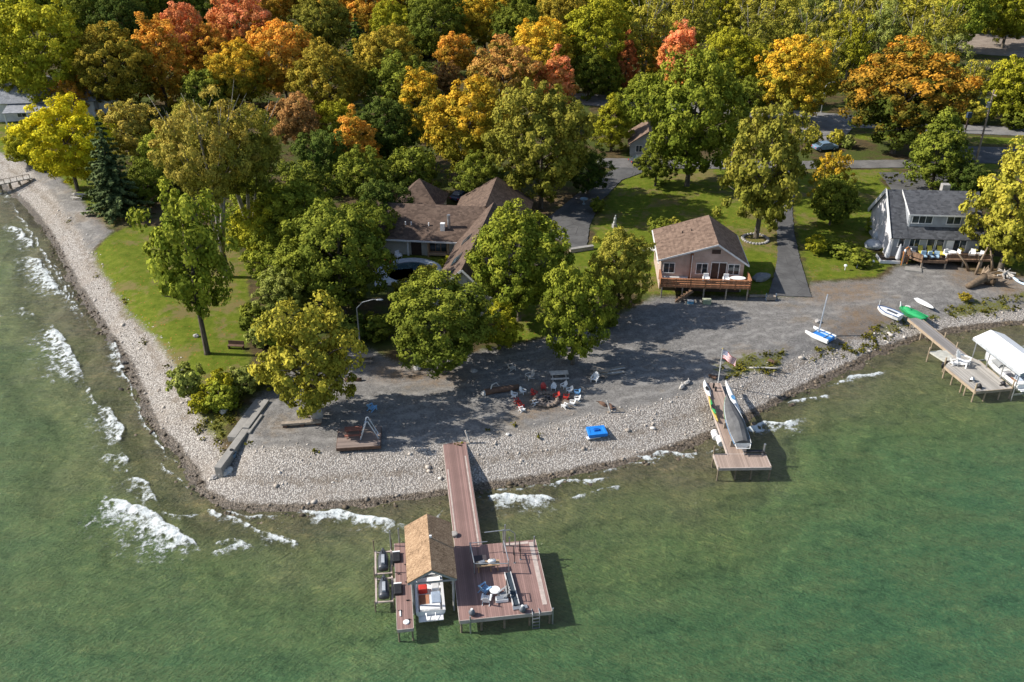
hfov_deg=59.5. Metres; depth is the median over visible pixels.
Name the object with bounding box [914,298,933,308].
paddleboard
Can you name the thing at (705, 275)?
patio chair
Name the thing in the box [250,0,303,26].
maple tree
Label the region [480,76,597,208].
maple tree
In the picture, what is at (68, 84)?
ash tree
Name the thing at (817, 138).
shrub
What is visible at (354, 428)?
picnic table
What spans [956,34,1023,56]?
parking lot
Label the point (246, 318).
shrub
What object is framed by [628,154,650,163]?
parked car
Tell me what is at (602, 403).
driftwood
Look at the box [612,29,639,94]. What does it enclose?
oval tree
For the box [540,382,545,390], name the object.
adirondack chair
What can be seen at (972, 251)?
patio chair
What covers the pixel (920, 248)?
deck lounger
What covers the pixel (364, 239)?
maple tree
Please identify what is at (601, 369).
picnic table
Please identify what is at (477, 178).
ash tree
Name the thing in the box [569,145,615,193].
ash tree
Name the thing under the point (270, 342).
shrub
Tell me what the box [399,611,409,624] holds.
cushion
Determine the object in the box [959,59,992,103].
poplar tree
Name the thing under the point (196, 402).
shrub
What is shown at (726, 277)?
patio chair
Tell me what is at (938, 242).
window
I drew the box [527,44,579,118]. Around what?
oval tree
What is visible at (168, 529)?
foam
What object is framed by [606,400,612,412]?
stake
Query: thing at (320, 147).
ash tree
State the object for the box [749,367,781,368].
log
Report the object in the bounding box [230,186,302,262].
ash tree
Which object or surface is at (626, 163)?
lane
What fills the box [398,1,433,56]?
spruce tree
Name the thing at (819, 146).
parked car
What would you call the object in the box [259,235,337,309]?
ash tree
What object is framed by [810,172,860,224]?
round tree
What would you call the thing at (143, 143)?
ash tree
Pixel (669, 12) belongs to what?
poplar tree
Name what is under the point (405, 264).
pool
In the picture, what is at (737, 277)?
table
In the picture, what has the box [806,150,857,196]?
ash tree
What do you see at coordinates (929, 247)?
deck lounger
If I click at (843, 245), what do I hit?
shrub
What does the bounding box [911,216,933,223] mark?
window
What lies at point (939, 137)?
pyramid tree
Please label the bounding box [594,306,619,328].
shrub
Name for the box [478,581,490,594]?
adirondack chair
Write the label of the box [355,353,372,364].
picnic table
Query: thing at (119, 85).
maple tree
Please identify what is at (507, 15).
maple tree
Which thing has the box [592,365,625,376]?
lumber
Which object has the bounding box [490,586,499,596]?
table
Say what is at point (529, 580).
dock
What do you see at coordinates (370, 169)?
ash tree
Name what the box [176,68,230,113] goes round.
round tree
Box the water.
[0,190,1023,681]
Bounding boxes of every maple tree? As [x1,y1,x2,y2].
[0,0,36,26]
[0,0,88,102]
[0,61,23,92]
[5,91,116,191]
[32,0,82,31]
[52,0,119,37]
[66,20,154,104]
[84,0,150,45]
[122,0,169,25]
[140,0,192,31]
[157,1,210,73]
[180,21,232,78]
[188,0,237,22]
[203,37,271,106]
[204,0,278,64]
[245,17,313,99]
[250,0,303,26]
[257,178,331,260]
[276,0,319,29]
[277,197,398,313]
[285,36,369,124]
[286,0,351,56]
[317,0,368,27]
[345,0,395,33]
[350,96,422,169]
[351,22,423,88]
[368,0,419,47]
[385,267,500,378]
[393,0,408,13]
[406,0,467,60]
[418,74,513,181]
[454,0,509,48]
[464,198,575,321]
[466,33,547,118]
[473,0,533,22]
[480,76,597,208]
[490,0,546,60]
[509,16,575,82]
[525,0,556,13]
[535,0,587,49]
[556,0,634,78]
[569,0,611,15]
[588,226,655,313]
[589,0,643,28]
[615,72,670,128]
[631,43,749,186]
[666,0,709,16]
[696,26,771,104]
[714,0,746,16]
[748,0,802,22]
[754,33,841,115]
[790,0,837,11]
[837,35,984,153]
[840,0,873,13]
[888,0,928,15]
[929,0,1002,50]
[977,0,1023,47]
[1003,0,1023,35]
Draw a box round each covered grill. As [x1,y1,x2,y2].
[864,239,881,250]
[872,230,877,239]
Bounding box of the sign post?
[965,112,972,130]
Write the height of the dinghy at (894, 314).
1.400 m
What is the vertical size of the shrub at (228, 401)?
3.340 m
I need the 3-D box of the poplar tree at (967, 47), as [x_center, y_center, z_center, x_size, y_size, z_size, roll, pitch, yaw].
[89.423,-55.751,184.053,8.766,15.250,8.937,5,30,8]
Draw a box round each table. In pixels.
[70,193,86,199]
[344,426,361,438]
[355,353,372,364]
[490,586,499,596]
[549,370,568,381]
[590,366,610,378]
[730,276,745,279]
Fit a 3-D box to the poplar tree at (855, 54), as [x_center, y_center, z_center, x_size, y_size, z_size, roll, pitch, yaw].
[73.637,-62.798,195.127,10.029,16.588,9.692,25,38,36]
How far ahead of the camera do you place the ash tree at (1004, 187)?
112.28 m
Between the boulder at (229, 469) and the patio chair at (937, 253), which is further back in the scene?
the patio chair at (937, 253)
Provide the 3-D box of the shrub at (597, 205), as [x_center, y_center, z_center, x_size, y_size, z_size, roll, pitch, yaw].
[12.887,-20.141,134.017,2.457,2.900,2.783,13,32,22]
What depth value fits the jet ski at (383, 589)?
68.00 m
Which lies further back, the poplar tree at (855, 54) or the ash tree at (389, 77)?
the poplar tree at (855, 54)
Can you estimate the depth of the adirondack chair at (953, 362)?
96.39 m
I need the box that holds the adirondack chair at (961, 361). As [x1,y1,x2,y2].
[954,350,971,368]
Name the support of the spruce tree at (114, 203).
on the ground
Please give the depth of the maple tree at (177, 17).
195.83 m
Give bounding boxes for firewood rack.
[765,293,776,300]
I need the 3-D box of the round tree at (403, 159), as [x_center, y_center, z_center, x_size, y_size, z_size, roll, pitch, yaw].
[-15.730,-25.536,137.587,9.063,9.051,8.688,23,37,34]
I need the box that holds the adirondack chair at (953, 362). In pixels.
[948,358,958,365]
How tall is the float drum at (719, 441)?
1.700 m
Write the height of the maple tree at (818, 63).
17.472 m
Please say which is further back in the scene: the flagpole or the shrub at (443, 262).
the shrub at (443, 262)
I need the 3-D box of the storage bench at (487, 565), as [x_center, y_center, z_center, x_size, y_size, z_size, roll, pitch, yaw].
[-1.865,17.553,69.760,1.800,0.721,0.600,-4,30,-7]
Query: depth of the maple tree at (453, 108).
138.70 m
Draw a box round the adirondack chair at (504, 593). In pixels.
[498,585,510,597]
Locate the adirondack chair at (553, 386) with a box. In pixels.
[551,382,556,390]
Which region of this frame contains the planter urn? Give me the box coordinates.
[452,531,457,546]
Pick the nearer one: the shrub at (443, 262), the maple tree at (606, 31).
the shrub at (443, 262)
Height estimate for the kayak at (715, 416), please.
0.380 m
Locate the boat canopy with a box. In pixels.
[972,330,1023,400]
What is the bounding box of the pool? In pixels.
[377,258,441,285]
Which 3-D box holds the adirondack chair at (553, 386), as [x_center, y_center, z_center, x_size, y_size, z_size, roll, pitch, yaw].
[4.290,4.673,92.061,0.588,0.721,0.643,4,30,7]
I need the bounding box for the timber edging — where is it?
[748,294,765,296]
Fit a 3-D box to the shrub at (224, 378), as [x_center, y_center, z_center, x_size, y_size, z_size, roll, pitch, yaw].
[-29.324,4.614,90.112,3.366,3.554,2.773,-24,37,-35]
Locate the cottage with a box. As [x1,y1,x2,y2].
[650,215,751,302]
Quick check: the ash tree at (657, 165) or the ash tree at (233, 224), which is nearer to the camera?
the ash tree at (233, 224)
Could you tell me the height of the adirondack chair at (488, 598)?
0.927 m
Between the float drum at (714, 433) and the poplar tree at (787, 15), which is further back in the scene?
the poplar tree at (787, 15)
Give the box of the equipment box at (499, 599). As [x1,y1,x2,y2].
[495,595,507,602]
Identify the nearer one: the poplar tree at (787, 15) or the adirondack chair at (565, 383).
the adirondack chair at (565, 383)
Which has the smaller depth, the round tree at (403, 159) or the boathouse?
the boathouse
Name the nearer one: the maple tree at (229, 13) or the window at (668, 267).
the window at (668, 267)
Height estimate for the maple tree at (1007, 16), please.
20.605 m
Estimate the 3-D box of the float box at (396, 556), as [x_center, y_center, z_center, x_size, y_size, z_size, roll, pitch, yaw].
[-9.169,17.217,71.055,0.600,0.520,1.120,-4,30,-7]
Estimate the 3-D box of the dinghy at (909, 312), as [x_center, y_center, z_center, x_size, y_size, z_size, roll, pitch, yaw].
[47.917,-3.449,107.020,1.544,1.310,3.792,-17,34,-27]
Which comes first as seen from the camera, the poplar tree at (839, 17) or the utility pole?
the utility pole
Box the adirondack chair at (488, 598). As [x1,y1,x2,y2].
[481,593,491,605]
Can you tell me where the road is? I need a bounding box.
[532,92,1023,140]
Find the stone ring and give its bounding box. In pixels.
[741,233,769,244]
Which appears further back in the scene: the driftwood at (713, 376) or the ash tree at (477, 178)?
the ash tree at (477, 178)
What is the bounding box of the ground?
[0,0,1023,513]
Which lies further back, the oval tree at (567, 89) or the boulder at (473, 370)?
the oval tree at (567, 89)
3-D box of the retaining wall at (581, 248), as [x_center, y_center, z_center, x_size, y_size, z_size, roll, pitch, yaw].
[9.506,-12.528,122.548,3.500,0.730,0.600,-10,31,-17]
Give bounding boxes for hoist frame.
[469,529,515,573]
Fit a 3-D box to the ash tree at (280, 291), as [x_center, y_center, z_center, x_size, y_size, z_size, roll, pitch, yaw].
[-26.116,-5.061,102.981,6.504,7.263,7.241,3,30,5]
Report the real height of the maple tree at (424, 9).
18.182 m
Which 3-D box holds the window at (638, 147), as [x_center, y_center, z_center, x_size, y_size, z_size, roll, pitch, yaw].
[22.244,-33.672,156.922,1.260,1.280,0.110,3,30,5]
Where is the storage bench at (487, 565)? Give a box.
[476,559,499,572]
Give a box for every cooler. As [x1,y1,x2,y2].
[687,299,693,303]
[702,298,711,304]
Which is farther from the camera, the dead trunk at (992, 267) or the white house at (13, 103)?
the white house at (13, 103)
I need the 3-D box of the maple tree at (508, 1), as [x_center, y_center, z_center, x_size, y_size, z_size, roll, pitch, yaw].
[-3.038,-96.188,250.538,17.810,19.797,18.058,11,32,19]
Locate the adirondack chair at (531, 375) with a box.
[525,370,534,380]
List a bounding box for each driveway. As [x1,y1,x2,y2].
[547,167,651,247]
[768,205,811,297]
[879,172,954,190]
[960,146,1023,163]
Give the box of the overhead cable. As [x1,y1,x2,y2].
[820,110,987,135]
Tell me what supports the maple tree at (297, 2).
on the ground
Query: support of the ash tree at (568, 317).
on the ground
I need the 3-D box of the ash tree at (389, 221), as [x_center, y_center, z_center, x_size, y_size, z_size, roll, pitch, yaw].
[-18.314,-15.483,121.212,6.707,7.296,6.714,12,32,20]
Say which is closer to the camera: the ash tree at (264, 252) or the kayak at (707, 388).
the kayak at (707, 388)
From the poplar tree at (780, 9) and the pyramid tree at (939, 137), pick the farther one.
the poplar tree at (780, 9)
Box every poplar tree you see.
[619,0,675,77]
[642,0,688,42]
[664,0,717,64]
[694,0,742,49]
[717,0,757,50]
[728,0,782,69]
[749,0,807,51]
[769,0,814,38]
[781,0,831,67]
[787,0,842,42]
[807,32,850,104]
[814,0,869,71]
[828,13,876,80]
[837,0,890,53]
[861,0,911,64]
[870,0,915,53]
[883,0,937,53]
[898,11,946,90]
[913,0,971,51]
[925,33,976,81]
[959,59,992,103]
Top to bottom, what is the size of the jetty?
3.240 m
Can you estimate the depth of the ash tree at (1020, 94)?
171.81 m
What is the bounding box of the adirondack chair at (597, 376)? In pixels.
[590,371,599,382]
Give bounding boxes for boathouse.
[404,514,456,614]
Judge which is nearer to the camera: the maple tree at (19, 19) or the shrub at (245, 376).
the shrub at (245, 376)
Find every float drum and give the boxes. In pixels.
[711,429,718,440]
[716,435,722,446]
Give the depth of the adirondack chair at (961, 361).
96.31 m
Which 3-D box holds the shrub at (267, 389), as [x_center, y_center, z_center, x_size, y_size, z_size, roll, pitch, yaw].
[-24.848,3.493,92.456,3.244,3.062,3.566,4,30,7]
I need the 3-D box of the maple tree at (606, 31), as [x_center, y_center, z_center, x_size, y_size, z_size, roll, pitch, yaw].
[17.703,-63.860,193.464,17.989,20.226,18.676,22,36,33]
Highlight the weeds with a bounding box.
[66,219,1021,453]
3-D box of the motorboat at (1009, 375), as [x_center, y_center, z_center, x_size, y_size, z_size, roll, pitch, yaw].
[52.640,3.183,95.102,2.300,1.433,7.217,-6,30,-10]
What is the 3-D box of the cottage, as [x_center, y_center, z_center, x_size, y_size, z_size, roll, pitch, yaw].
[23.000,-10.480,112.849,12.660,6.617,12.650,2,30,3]
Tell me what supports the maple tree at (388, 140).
on the ground
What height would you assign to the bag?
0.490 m
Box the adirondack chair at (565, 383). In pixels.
[560,381,567,388]
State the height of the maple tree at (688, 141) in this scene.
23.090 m
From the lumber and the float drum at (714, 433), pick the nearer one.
the float drum at (714, 433)
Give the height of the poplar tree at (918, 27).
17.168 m
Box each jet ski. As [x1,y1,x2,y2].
[378,548,388,571]
[378,574,389,599]
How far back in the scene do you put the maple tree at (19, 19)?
169.83 m
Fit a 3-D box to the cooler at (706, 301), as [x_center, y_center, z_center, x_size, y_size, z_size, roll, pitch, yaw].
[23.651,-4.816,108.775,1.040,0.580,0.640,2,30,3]
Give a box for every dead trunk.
[957,252,969,271]
[974,244,989,274]
[990,247,993,271]
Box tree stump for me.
[965,265,1000,288]
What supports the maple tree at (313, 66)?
on the ground
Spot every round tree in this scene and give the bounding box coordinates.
[0,130,42,164]
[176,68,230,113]
[384,146,442,194]
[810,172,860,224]
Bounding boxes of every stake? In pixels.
[465,430,471,443]
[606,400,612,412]
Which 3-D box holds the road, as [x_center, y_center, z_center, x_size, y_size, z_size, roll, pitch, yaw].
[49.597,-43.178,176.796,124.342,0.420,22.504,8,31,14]
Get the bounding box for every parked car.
[449,190,466,200]
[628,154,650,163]
[811,140,838,151]
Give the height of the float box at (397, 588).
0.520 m
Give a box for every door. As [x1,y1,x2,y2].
[411,242,421,254]
[710,262,727,278]
[946,240,953,249]
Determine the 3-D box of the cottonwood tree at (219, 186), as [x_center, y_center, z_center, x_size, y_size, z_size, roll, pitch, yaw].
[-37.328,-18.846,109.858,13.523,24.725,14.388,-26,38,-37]
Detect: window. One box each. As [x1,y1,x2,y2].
[17,113,26,117]
[429,243,446,252]
[635,145,642,151]
[662,262,674,273]
[695,263,707,273]
[727,264,740,274]
[897,239,905,246]
[908,239,919,246]
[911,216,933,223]
[925,240,935,249]
[934,240,944,249]
[945,217,961,224]
[945,240,967,251]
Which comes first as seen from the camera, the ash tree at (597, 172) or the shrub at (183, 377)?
the shrub at (183, 377)
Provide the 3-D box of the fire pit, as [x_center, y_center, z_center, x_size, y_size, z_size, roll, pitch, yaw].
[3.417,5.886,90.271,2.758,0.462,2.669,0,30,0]
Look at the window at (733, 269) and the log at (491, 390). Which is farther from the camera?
the window at (733, 269)
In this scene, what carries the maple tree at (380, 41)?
on the ground
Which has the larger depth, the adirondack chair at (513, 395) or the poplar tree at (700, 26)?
the poplar tree at (700, 26)
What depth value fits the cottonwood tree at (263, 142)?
110.86 m
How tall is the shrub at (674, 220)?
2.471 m
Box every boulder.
[219,403,235,414]
[226,466,232,472]
[308,409,322,419]
[470,368,477,372]
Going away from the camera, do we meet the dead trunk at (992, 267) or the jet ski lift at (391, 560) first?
the jet ski lift at (391, 560)
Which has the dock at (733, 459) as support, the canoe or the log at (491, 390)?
the canoe
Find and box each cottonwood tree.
[147,82,261,277]
[185,95,282,220]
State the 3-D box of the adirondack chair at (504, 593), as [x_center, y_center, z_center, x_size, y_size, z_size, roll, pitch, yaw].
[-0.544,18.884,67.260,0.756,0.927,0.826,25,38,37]
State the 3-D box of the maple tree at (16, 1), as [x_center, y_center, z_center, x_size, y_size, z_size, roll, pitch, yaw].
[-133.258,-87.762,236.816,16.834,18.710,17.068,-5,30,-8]
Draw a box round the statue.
[612,215,616,227]
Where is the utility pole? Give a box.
[974,90,996,163]
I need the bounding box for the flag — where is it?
[722,350,735,365]
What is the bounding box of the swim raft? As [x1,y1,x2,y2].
[336,426,381,450]
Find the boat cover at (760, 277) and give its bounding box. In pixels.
[752,272,770,281]
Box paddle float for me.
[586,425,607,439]
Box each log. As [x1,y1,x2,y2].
[480,382,519,395]
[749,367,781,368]
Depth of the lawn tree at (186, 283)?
90.97 m
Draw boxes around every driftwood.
[596,401,605,406]
[708,374,717,378]
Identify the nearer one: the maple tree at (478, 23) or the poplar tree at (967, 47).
the poplar tree at (967, 47)
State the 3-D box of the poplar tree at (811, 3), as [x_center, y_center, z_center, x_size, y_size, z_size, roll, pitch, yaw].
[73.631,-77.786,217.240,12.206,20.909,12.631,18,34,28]
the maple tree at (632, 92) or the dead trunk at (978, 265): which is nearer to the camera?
the dead trunk at (978, 265)
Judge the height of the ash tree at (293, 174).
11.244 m
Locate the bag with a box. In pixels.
[488,558,495,562]
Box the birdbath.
[580,197,587,203]
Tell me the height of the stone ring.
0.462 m
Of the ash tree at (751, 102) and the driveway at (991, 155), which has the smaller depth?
the driveway at (991, 155)
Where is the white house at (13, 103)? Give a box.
[0,74,131,126]
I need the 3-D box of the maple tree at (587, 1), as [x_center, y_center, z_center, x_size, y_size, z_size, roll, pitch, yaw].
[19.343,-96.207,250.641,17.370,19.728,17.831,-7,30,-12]
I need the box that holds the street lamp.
[356,299,382,353]
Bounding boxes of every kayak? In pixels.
[703,380,710,396]
[708,395,717,421]
[710,400,715,413]
[1013,277,1023,284]
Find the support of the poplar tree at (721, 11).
on the ground
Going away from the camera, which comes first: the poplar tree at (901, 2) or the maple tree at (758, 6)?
the poplar tree at (901, 2)
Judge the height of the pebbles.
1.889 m
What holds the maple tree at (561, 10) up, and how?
on the ground
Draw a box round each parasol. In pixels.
[884,240,890,258]
[895,244,901,260]
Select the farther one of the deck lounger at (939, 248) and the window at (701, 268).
the deck lounger at (939, 248)
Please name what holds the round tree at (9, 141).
on the ground
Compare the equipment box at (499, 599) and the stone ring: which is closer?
the equipment box at (499, 599)
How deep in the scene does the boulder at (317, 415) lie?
86.75 m
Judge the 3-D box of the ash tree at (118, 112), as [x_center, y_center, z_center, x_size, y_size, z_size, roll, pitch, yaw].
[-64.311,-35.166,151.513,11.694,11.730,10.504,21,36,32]
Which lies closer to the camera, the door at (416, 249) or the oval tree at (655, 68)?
the door at (416, 249)
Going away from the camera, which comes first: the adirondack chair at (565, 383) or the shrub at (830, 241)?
the adirondack chair at (565, 383)
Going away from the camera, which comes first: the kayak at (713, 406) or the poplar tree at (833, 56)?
the kayak at (713, 406)
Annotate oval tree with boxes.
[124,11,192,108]
[332,104,382,182]
[397,66,440,140]
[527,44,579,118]
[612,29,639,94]
[640,41,664,73]
[655,19,697,89]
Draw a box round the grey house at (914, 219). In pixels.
[868,183,993,272]
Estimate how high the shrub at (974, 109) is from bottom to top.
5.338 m
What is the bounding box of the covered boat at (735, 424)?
[723,394,750,448]
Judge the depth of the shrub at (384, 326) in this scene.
100.17 m
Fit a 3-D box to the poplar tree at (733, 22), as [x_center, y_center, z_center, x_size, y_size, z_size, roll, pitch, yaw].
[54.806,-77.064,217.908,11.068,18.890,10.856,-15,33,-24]
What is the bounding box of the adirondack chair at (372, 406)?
[366,403,376,412]
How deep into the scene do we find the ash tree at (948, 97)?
173.71 m
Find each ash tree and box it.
[46,73,97,113]
[97,98,159,160]
[121,155,169,206]
[133,127,186,189]
[159,98,212,144]
[225,176,287,224]
[225,205,261,247]
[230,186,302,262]
[238,229,295,286]
[247,289,368,418]
[251,267,314,322]
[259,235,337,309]
[260,91,326,146]
[271,158,340,209]
[289,125,352,190]
[315,98,356,139]
[327,144,395,211]
[352,49,438,120]
[356,175,414,208]
[358,200,400,238]
[430,60,463,95]
[432,31,475,72]
[444,149,504,192]
[482,298,523,350]
[536,261,616,364]
[561,49,611,100]
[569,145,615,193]
[633,143,679,186]
[712,100,825,238]
[727,75,771,113]
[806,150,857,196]
[905,39,961,100]
[932,72,969,104]
[946,160,987,190]
[958,135,1023,270]
[983,54,1023,122]
[1005,79,1023,108]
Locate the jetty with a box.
[0,174,32,192]
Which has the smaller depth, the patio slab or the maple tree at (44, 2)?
the patio slab
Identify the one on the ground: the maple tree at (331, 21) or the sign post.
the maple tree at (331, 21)
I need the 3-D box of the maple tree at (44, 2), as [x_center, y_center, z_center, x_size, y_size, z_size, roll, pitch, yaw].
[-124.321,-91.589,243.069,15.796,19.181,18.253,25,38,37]
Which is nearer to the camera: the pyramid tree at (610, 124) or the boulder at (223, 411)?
the boulder at (223, 411)
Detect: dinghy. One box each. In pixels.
[878,300,903,320]
[899,301,928,320]
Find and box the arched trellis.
[901,247,910,264]
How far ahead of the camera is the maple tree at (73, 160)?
135.65 m
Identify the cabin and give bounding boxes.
[628,120,666,156]
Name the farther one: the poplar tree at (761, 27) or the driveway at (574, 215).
the poplar tree at (761, 27)
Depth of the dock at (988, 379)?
96.03 m
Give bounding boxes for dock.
[389,442,553,641]
[703,382,771,480]
[907,318,1015,401]
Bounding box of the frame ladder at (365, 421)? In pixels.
[360,417,378,439]
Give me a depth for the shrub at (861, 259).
117.19 m
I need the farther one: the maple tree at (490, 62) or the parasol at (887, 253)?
the maple tree at (490, 62)
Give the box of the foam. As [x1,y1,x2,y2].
[0,193,940,553]
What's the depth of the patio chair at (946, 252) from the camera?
117.88 m
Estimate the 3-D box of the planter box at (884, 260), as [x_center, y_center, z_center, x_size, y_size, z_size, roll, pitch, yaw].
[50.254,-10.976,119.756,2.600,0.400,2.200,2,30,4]
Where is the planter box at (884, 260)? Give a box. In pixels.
[875,254,900,263]
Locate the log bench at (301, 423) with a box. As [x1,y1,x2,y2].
[281,419,321,427]
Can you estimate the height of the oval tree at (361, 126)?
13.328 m
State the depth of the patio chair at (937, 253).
117.32 m
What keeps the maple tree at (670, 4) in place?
on the ground
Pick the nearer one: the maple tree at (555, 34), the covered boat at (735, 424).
the covered boat at (735, 424)
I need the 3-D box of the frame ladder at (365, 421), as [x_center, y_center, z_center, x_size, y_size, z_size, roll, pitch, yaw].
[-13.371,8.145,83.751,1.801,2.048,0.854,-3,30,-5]
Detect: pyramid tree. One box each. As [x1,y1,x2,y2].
[590,92,634,151]
[595,54,625,97]
[903,106,974,189]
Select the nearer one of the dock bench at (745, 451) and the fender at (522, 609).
the fender at (522, 609)
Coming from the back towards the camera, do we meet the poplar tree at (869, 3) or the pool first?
the poplar tree at (869, 3)
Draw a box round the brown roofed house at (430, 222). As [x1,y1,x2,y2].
[377,177,533,315]
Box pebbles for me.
[39,202,1023,523]
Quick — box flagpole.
[718,348,722,382]
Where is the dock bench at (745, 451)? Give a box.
[742,447,763,454]
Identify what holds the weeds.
on the ground
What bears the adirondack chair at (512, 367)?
on the ground
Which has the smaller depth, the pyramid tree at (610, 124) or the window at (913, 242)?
the window at (913, 242)
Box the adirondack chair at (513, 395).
[511,390,517,397]
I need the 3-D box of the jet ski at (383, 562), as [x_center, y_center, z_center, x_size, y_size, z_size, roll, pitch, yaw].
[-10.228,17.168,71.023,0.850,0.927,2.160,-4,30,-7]
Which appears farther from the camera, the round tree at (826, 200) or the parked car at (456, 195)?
the parked car at (456, 195)
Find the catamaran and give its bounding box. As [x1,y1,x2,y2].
[805,294,836,343]
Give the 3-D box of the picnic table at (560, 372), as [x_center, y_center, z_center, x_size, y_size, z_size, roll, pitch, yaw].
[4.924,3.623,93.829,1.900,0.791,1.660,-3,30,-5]
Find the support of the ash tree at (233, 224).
on the ground
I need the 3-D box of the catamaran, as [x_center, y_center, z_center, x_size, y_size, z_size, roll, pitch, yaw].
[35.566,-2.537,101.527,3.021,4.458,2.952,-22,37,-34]
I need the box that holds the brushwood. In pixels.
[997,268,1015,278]
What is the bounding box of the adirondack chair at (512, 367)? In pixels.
[506,363,515,371]
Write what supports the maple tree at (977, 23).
on the ground
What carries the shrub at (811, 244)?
on the ground
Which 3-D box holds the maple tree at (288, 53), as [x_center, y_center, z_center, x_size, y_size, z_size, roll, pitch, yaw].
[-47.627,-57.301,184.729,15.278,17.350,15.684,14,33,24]
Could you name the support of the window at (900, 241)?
in the grey house at (914, 219)
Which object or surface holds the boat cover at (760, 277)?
on the ground
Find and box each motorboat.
[414,573,444,622]
[985,351,1023,391]
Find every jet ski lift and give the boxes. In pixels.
[372,539,394,582]
[373,565,394,611]
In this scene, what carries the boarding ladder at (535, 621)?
attached to the dock at (529, 580)
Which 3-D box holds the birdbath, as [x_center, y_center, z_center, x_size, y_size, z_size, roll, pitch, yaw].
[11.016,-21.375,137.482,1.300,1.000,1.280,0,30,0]
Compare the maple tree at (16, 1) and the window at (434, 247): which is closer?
the window at (434, 247)
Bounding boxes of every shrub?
[165,361,205,397]
[187,391,209,413]
[199,368,233,397]
[202,379,240,412]
[229,364,258,394]
[238,302,272,335]
[243,322,272,347]
[259,360,289,390]
[264,326,293,347]
[338,313,377,343]
[362,311,396,342]
[391,278,418,300]
[408,263,437,292]
[437,255,448,266]
[589,196,605,212]
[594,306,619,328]
[647,216,671,234]
[668,216,681,223]
[803,125,823,145]
[805,234,827,253]
[824,237,840,250]
[825,237,861,257]
[826,128,844,144]
[841,134,856,149]
[844,251,875,268]
[864,217,871,231]
[957,292,973,301]
[959,100,986,124]
[976,171,993,191]
[1000,108,1023,130]
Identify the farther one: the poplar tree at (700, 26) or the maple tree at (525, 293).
the poplar tree at (700, 26)
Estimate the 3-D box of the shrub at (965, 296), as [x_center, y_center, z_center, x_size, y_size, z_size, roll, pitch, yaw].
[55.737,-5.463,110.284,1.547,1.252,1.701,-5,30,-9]
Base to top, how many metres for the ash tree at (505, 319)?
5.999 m
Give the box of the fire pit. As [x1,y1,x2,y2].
[532,391,559,407]
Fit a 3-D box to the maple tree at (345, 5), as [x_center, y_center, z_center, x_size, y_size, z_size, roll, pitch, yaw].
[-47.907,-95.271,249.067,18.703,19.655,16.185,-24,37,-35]
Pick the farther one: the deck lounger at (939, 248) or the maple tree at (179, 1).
the maple tree at (179, 1)
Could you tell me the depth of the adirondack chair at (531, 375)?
93.83 m
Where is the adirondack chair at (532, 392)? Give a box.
[530,388,537,394]
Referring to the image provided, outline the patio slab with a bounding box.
[374,268,412,285]
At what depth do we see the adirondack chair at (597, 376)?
93.48 m
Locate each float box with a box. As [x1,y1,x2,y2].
[392,550,399,565]
[394,582,401,597]
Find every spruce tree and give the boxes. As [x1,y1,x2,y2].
[80,116,153,224]
[344,13,367,82]
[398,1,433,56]
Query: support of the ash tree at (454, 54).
on the ground
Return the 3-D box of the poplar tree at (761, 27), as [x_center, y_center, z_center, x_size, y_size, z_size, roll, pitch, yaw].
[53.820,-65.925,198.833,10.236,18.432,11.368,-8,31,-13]
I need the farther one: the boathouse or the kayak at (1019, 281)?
the kayak at (1019, 281)
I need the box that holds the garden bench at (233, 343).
[227,340,243,349]
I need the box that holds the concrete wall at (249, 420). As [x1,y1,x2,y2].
[214,399,268,477]
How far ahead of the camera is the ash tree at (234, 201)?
122.37 m
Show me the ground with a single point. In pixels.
(664, 346)
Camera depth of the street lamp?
96.08 m
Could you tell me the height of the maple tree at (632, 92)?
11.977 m
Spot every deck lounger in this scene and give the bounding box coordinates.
[917,245,922,253]
[927,245,933,252]
[937,246,944,257]
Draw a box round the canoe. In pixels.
[725,380,740,412]
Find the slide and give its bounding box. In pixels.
[504,571,527,610]
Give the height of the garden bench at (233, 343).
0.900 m
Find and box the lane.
[597,158,945,203]
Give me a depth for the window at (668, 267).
110.72 m
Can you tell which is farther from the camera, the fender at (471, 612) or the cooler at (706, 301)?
the cooler at (706, 301)
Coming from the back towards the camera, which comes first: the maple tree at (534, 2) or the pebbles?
the maple tree at (534, 2)
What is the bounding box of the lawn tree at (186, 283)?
[125,176,239,355]
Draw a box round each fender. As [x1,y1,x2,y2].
[468,608,474,615]
[519,605,525,612]
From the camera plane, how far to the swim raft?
83.75 m
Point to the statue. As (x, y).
(614, 224)
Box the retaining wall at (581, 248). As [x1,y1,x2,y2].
[569,244,593,252]
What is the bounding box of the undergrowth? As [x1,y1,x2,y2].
[2,0,1018,268]
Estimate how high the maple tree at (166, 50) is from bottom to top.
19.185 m
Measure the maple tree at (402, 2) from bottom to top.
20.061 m
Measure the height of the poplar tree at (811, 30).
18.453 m
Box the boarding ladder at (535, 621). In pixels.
[531,608,539,628]
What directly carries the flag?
attached to the flagpole
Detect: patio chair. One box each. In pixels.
[394,250,401,258]
[702,273,709,278]
[723,274,729,282]
[920,251,927,259]
[927,251,935,259]
[933,251,939,259]
[943,249,951,256]
[969,248,975,253]
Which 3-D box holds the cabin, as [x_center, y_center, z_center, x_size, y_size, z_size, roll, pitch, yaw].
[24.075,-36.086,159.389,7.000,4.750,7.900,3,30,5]

